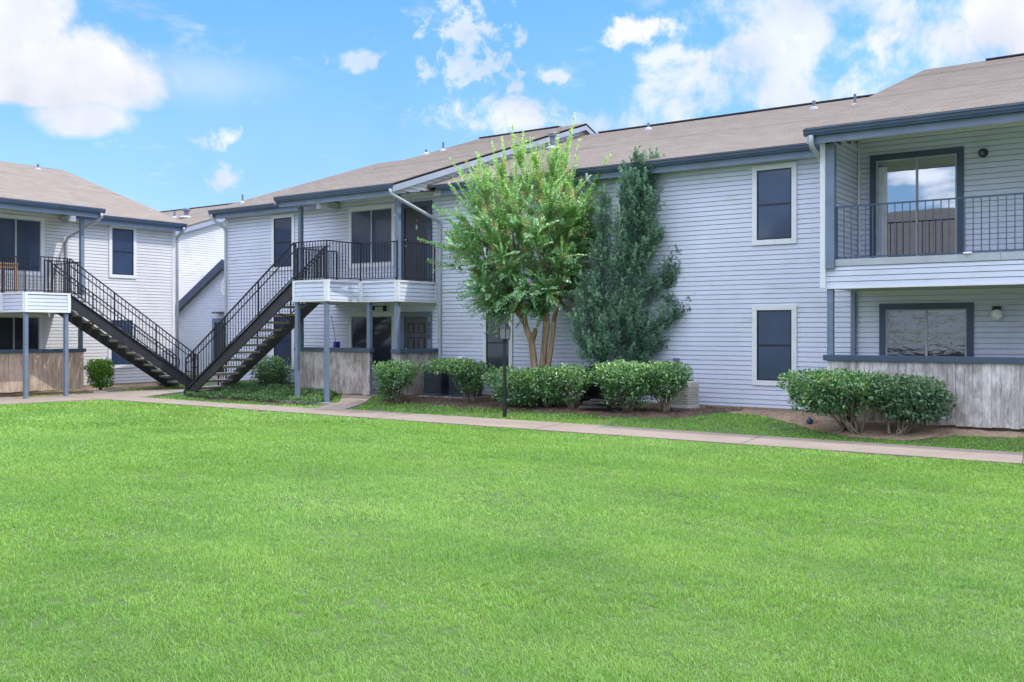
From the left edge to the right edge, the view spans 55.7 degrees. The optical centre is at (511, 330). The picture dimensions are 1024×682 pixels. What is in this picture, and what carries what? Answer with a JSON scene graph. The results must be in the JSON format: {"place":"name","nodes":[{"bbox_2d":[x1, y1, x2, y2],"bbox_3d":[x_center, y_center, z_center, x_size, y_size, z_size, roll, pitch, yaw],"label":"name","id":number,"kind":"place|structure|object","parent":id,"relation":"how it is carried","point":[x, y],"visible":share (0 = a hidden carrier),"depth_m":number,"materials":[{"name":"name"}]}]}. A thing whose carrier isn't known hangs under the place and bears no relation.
{"place":"outdoors","nodes":[
{"label":"outdoors","id":0,"kind":"place"},
{"bbox_2d":[0,262,17,292],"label":"wooden table","id":1,"kind":"object","parent":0,"point":[3,274],"visible":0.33,"depth_m":27.70,"materials":[{"name":"orange wood"}]},
{"bbox_2d":[0,375,1023,681],"bbox_3d":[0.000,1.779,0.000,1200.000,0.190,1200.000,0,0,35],"label":"ground","id":2,"kind":"structure","parent":0,"point":[378,601],"depth_m":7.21,"materials":[{"name":"green plant"}]},
{"bbox_2d":[0,348,85,392],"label":"patio fence","id":3,"kind":"object","parent":2,"relation":"on","point":[45,369],"visible":0.9,"depth_m":27.75,"materials":[{"name":"paint"}]},
{"bbox_2d":[0,383,181,396],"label":"planting bed","id":4,"kind":"object","parent":2,"relation":"on","point":[132,386],"visible":0.63,"depth_m":29.84,"materials":[{"name":"beige soil"}]},
{"bbox_2d":[84,357,115,389],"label":"shrub","id":5,"kind":"object","parent":4,"relation":"on","point":[99,371],"visible":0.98,"depth_m":29.26,"materials":[{"name":"green plant"}]},
{"bbox_2d":[0,161,187,398],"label":"apartment building","id":6,"kind":"structure","parent":2,"relation":"on","point":[123,247],"depth_m":30.47,"materials":[{"name":"plastic"}]},
{"bbox_2d":[0,313,42,349],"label":"window","id":7,"kind":"structure","parent":6,"relation":"in","point":[11,324],"depth_m":28.85,"materials":[{"name":"glass"}]},
{"bbox_2d":[0,213,44,275],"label":"window","id":8,"kind":"structure","parent":6,"relation":"in","point":[20,235],"depth_m":28.97,"materials":[{"name":"glass"}]},
{"bbox_2d":[108,317,135,367],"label":"window","id":9,"kind":"structure","parent":6,"relation":"in","point":[120,362],"depth_m":31.57,"materials":[{"name":"black glass"}]},
{"bbox_2d":[109,225,136,278],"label":"window","id":10,"kind":"structure","parent":6,"relation":"in","point":[122,239],"depth_m":31.64,"materials":[{"name":"glass"}]},
{"bbox_2d":[86,389,121,392],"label":"drain slab","id":11,"kind":"structure","parent":2,"relation":"on","point":[102,391],"depth_m":28.94,"materials":[{"name":"concrete"}]},
{"bbox_2d":[159,203,232,335],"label":"apartment building","id":12,"kind":"structure","parent":2,"relation":"on","point":[201,246],"depth_m":42.87,"materials":[{"name":"plastic"}]},
{"bbox_2d":[175,259,223,375],"bbox_3d":[-10.444,-0.420,38.857,9.807,4.740,3.100,0,0,35],"label":"utility annex","id":13,"kind":"object","parent":2,"relation":"on","point":[201,308],"visible":0.28,"depth_m":38.63,"materials":[{"name":"plastic"}]},
{"bbox_2d":[191,387,335,404],"bbox_3d":[-6.790,1.761,27.070,6.660,0.259,3.240,0,0,35],"label":"planting bed","id":14,"kind":"object","parent":2,"relation":"on","point":[238,399],"visible":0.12,"depth_m":25.72,"materials":[{"name":"soil"}]},
{"bbox_2d":[185,379,335,404],"bbox_3d":[-6.732,1.659,27.053,6.762,0.446,3.278,0,0,35],"label":"ground cover","id":15,"kind":"object","parent":14,"relation":"on","point":[252,390],"visible":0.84,"depth_m":26.07,"materials":[{"name":"green plant"}]},
{"bbox_2d":[248,355,293,383],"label":"shrub","id":16,"kind":"object","parent":14,"relation":"on","point":[265,371],"visible":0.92,"depth_m":27.98,"materials":[{"name":"green plant"}]},
{"bbox_2d":[294,302,373,395],"bbox_3d":[-4.760,0.475,25.758,2.850,2.450,0.160,0,0,35],"label":"patio fence","id":17,"kind":"object","parent":14,"relation":"on","point":[350,370],"visible":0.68,"depth_m":25.48,"materials":[{"name":"paint"}]},
{"bbox_2d":[331,316,339,347],"bbox_3d":[-4.815,0.018,26.120,0.399,0.863,0.169,0,0,43],"label":"broom","id":18,"kind":"object","parent":14,"relation":"on","point":[336,344],"visible":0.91,"depth_m":26.01,"materials":[{"name":"blue plastic"}]},
{"bbox_2d":[278,400,332,405],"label":"kerb","id":19,"kind":"structure","parent":2,"relation":"on","point":[322,403],"depth_m":24.21,"materials":[{"name":"concrete"}]},
{"bbox_2d":[371,359,424,404],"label":"shrub","id":20,"kind":"object","parent":2,"relation":"on","point":[396,377],"visible":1,"depth_m":23.33,"materials":[{"name":"green plant"}]},
{"bbox_2d":[498,324,510,416],"bbox_3d":[-0.156,0.853,20.831,0.200,2.000,0.200,0,0,35],"label":"lamp post","id":21,"kind":"object","parent":2,"relation":"on","point":[504,332],"visible":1,"depth_m":20.80,"materials":[{"name":"black metal"}]},
{"bbox_2d":[378,395,742,417],"bbox_3d":[0.796,1.719,22.252,8.910,0.170,2.340,0,0,35],"label":"planting bed","id":22,"kind":"object","parent":2,"relation":"on","point":[643,410],"visible":0.46,"depth_m":21.13,"materials":[{"name":"soil"}]},
{"bbox_2d":[390,301,437,395],"bbox_3d":[-2.505,0.475,25.004,0.340,2.450,1.530,0,0,35],"label":"patio fence","id":23,"kind":"object","parent":22,"relation":"on","point":[419,355],"visible":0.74,"depth_m":24.69,"materials":[{"name":"paint"}]},
{"bbox_2d":[417,365,453,396],"bbox_3d":[-1.857,1.285,24.551,0.780,0.890,0.780,0,0,35],"label":"air conditioner","id":24,"kind":"object","parent":22,"relation":"on","point":[435,385],"visible":0.61,"depth_m":24.29,"materials":[{"name":"metal"}]},
{"bbox_2d":[420,356,496,402],"bbox_3d":[-1.288,1.167,22.882,1.864,1.143,1.251,0,0,35],"label":"shrub","id":25,"kind":"object","parent":22,"relation":"on","point":[469,368],"visible":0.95,"depth_m":22.66,"materials":[{"name":"green plant"}]},
{"bbox_2d":[442,370,488,398],"bbox_3d":[-1.155,1.335,24.090,0.820,0.790,0.820,0,0,35],"label":"air conditioner","id":26,"kind":"object","parent":22,"relation":"on","point":[453,392],"visible":0.35,"depth_m":23.90,"materials":[{"name":"metal"}]},
{"bbox_2d":[478,364,547,405],"bbox_3d":[0.118,1.256,21.826,1.579,1.001,1.334,0,0,35],"label":"shrub","id":27,"kind":"object","parent":22,"relation":"on","point":[515,388],"visible":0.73,"depth_m":21.60,"materials":[{"name":"green plant"}]},
{"bbox_2d":[417,112,610,381],"bbox_3d":[0.174,-1.654,22.403,3.962,6.822,3.623,0,0,35],"label":"crepe myrtle","id":28,"kind":"object","parent":22,"relation":"on","point":[568,229],"visible":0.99,"depth_m":22.02,"materials":[{"name":"green plant"}]},
{"bbox_2d":[519,365,569,407],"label":"shrub","id":29,"kind":"object","parent":22,"relation":"on","point":[543,392],"visible":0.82,"depth_m":21.28,"materials":[{"name":"green plant"}]},
{"bbox_2d":[542,362,594,408],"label":"shrub","id":30,"kind":"object","parent":22,"relation":"on","point":[574,378],"visible":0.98,"depth_m":21.00,"materials":[{"name":"green plant"}]},
{"bbox_2d":[577,366,619,405],"bbox_3d":[1.928,1.265,21.989,0.780,0.930,0.780,0,0,35],"label":"air conditioner","id":31,"kind":"object","parent":22,"relation":"on","point":[593,392],"visible":0.28,"depth_m":21.72,"materials":[{"name":"metal"}]},
{"bbox_2d":[579,399,622,410],"bbox_3d":[1.915,1.573,20.566,0.977,0.261,0.515,0,0,35],"label":"timber pile","id":32,"kind":"object","parent":22,"relation":"on","point":[602,405],"visible":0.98,"depth_m":20.50,"materials":[{"name":"grey wood"}]},
{"bbox_2d":[588,359,660,411],"bbox_3d":[2.363,1.160,20.300,1.564,1.182,1.181,0,0,35],"label":"shrub","id":33,"kind":"object","parent":22,"relation":"on","point":[618,377],"visible":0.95,"depth_m":20.10,"materials":[{"name":"green plant"}]},
{"bbox_2d":[566,145,690,398],"bbox_3d":[2.783,-1.223,21.577,2.997,5.910,1.540,0,0,15],"label":"juniper tree","id":34,"kind":"object","parent":22,"relation":"on","point":[627,258],"visible":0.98,"depth_m":21.51,"materials":[{"name":"green plant"}]},
{"bbox_2d":[638,360,693,412],"bbox_3d":[3.137,1.165,19.953,1.231,1.140,1.058,0,0,35],"label":"shrub","id":35,"kind":"object","parent":22,"relation":"on","point":[674,376],"visible":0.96,"depth_m":19.82,"materials":[{"name":"green plant"}]},
{"bbox_2d":[669,379,705,408],"bbox_3d":[3.706,1.385,20.814,0.680,0.690,0.680,0,0,35],"label":"air conditioner","id":36,"kind":"object","parent":22,"relation":"on","point":[691,399],"visible":0.64,"depth_m":20.59,"materials":[{"name":"metal"}]},
{"bbox_2d":[208,53,1023,412],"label":"apartment building","id":37,"kind":"structure","parent":2,"relation":"on","point":[806,235],"depth_m":20.81,"materials":[{"name":"plastic"}]},
{"bbox_2d":[271,313,294,368],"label":"window","id":38,"kind":"structure","parent":37,"relation":"in","point":[285,348],"depth_m":28.98,"materials":[{"name":"black glass"}]},
{"bbox_2d":[271,213,294,270],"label":"window","id":39,"kind":"structure","parent":37,"relation":"in","point":[283,225],"depth_m":29.08,"materials":[{"name":"glass"}]},
{"bbox_2d":[348,312,393,371],"bbox_3d":[-3.912,0.320,26.962,1.760,1.660,0.045,0,0,35],"label":"sliding door","id":40,"kind":"structure","parent":37,"relation":"in","point":[383,322],"depth_m":26.86,"materials":[{"name":"glass"}]},
{"bbox_2d":[348,203,394,267],"bbox_3d":[-3.912,-2.625,26.962,1.760,1.710,0.045,0,0,35],"label":"window","id":41,"kind":"structure","parent":37,"relation":"in","point":[375,223],"depth_m":26.94,"materials":[{"name":"glass"}]},
{"bbox_2d":[405,206,426,280],"bbox_3d":[-2.583,-2.322,26.000,0.810,2.005,0.083,0,0,35],"label":"front door","id":42,"kind":"structure","parent":37,"relation":"in","point":[415,221],"depth_m":26.03,"materials":[{"name":"paint"}]},
{"bbox_2d":[405,317,426,348],"bbox_3d":[-2.584,0.627,25.999,0.810,2.005,0.080,0,0,35],"label":"front door","id":43,"kind":"structure","parent":37,"relation":"in","point":[415,327],"depth_m":26.02,"materials":[{"name":"paint"}]},
{"bbox_2d":[483,310,512,375],"bbox_3d":[-0.364,0.305,24.445,0.920,1.690,0.045,0,0,35],"label":"window","id":44,"kind":"structure","parent":37,"relation":"in","point":[492,347],"depth_m":24.49,"materials":[{"name":"black glass"}]},
{"bbox_2d":[483,192,512,259],"bbox_3d":[-0.364,-2.650,24.445,0.920,1.680,0.045,0,0,35],"label":"window","id":45,"kind":"structure","parent":37,"relation":"in","point":[484,250],"depth_m":24.60,"materials":[{"name":"white metal"}]},
{"bbox_2d":[616,307,653,374],"bbox_3d":[2.809,0.305,22.194,0.940,1.690,0.045,0,0,35],"label":"window","id":46,"kind":"structure","parent":37,"relation":"in","point":[623,329],"depth_m":22.17,"materials":[{"name":"black glass"}]},
{"bbox_2d":[616,176,653,252],"bbox_3d":[2.809,-2.650,22.194,0.940,1.680,0.045,0,0,35],"label":"window","id":47,"kind":"structure","parent":37,"relation":"in","point":[620,210],"depth_m":22.35,"materials":[{"name":"white metal"}]},
{"bbox_2d":[752,305,796,385],"bbox_3d":[5.493,0.305,20.291,0.960,1.690,0.045,0,0,35],"label":"window","id":48,"kind":"structure","parent":37,"relation":"in","point":[774,327],"depth_m":20.30,"materials":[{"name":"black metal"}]},
{"bbox_2d":[752,162,796,245],"bbox_3d":[5.493,-2.650,20.291,0.960,1.680,0.045,0,0,35],"label":"window","id":49,"kind":"structure","parent":37,"relation":"in","point":[774,186],"depth_m":20.29,"materials":[{"name":"glass"}]},
{"bbox_2d":[870,146,963,257],"bbox_3d":[7.780,-2.370,18.668,1.710,2.180,0.045,0,0,35],"label":"sliding door","id":50,"kind":"structure","parent":37,"relation":"in","point":[933,173],"depth_m":18.64,"materials":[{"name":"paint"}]},
{"bbox_2d":[879,302,973,356],"bbox_3d":[7.923,0.385,18.567,1.700,1.830,0.045,0,0,35],"label":"window","id":51,"kind":"structure","parent":37,"relation":"in","point":[905,329],"depth_m":18.53,"materials":[{"name":"glass"}]},
{"bbox_2d":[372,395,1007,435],"bbox_3d":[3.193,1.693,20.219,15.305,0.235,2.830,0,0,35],"label":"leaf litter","id":52,"kind":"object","parent":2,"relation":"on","point":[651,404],"visible":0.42,"depth_m":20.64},
{"bbox_2d":[0,375,1023,465],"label":"sidewalk","id":53,"kind":"structure","parent":0,"point":[345,405],"depth_m":18.25,"materials":[{"name":"concrete"}]},
{"bbox_2d":[47,258,197,386],"bbox_3d":[-11.628,-0.118,29.305,1.255,3.846,4.382,0,0,35],"label":"outdoor staircase","id":54,"kind":"structure","parent":53,"relation":"on","point":[126,340],"depth_m":29.06,"materials":[{"name":"metal"}]},
{"bbox_2d":[70,390,1023,462],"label":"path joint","id":55,"kind":"object","parent":53,"relation":"on","point":[562,423],"visible":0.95,"depth_m":16.75,"materials":[{"name":"soil"}]},
{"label":"stair landing slab","id":56,"kind":"structure","parent":53,"relation":"on","visible":0},
{"bbox_2d":[183,242,325,393],"bbox_3d":[-7.125,-0.233,26.621,4.582,4.076,1.255,0,0,35],"label":"outdoor staircase","id":57,"kind":"structure","parent":56,"relation":"on","point":[282,297],"depth_m":26.44,"materials":[{"name":"metal"}]},
{"bbox_2d":[0,0,1023,210],"label":"sky","id":58,"kind":"structure","parent":0,"point":[159,105],"materials":[{"name":"blue"}]},
{"bbox_2d":[729,409,1023,439],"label":"bare soil","id":59,"kind":"structure","parent":0,"point":[828,425],"depth_m":16.95,"materials":[{"name":"brown soil"}]},
{"bbox_2d":[806,417,812,423],"bbox_3d":[5.490,1.664,17.868,0.124,0.136,0.124,0,0,35],"label":"garden ball","id":60,"kind":"object","parent":59,"relation":"on","point":[809,420],"visible":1,"depth_m":17.82,"materials":[{"name":"stone"}]},
{"bbox_2d":[776,368,904,433],"bbox_3d":[5.840,1.237,17.043,2.307,1.209,1.553,0,0,10],"label":"shrub","id":61,"kind":"object","parent":59,"relation":"on","point":[822,390],"visible":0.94,"depth_m":16.81,"materials":[{"name":"green plant"}]},
{"bbox_2d":[861,373,957,434],"bbox_3d":[6.820,1.271,16.682,1.574,1.132,1.307,0,0,35],"label":"shrub","id":62,"kind":"object","parent":59,"relation":"on","point":[912,402],"visible":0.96,"depth_m":16.39,"materials":[{"name":"green plant"}]},
{"bbox_2d":[823,355,1023,428],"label":"patio fence","id":63,"kind":"object","parent":59,"relation":"on","point":[987,392],"visible":0.71,"depth_m":16.55,"materials":[{"name":"wood"}]}
]}

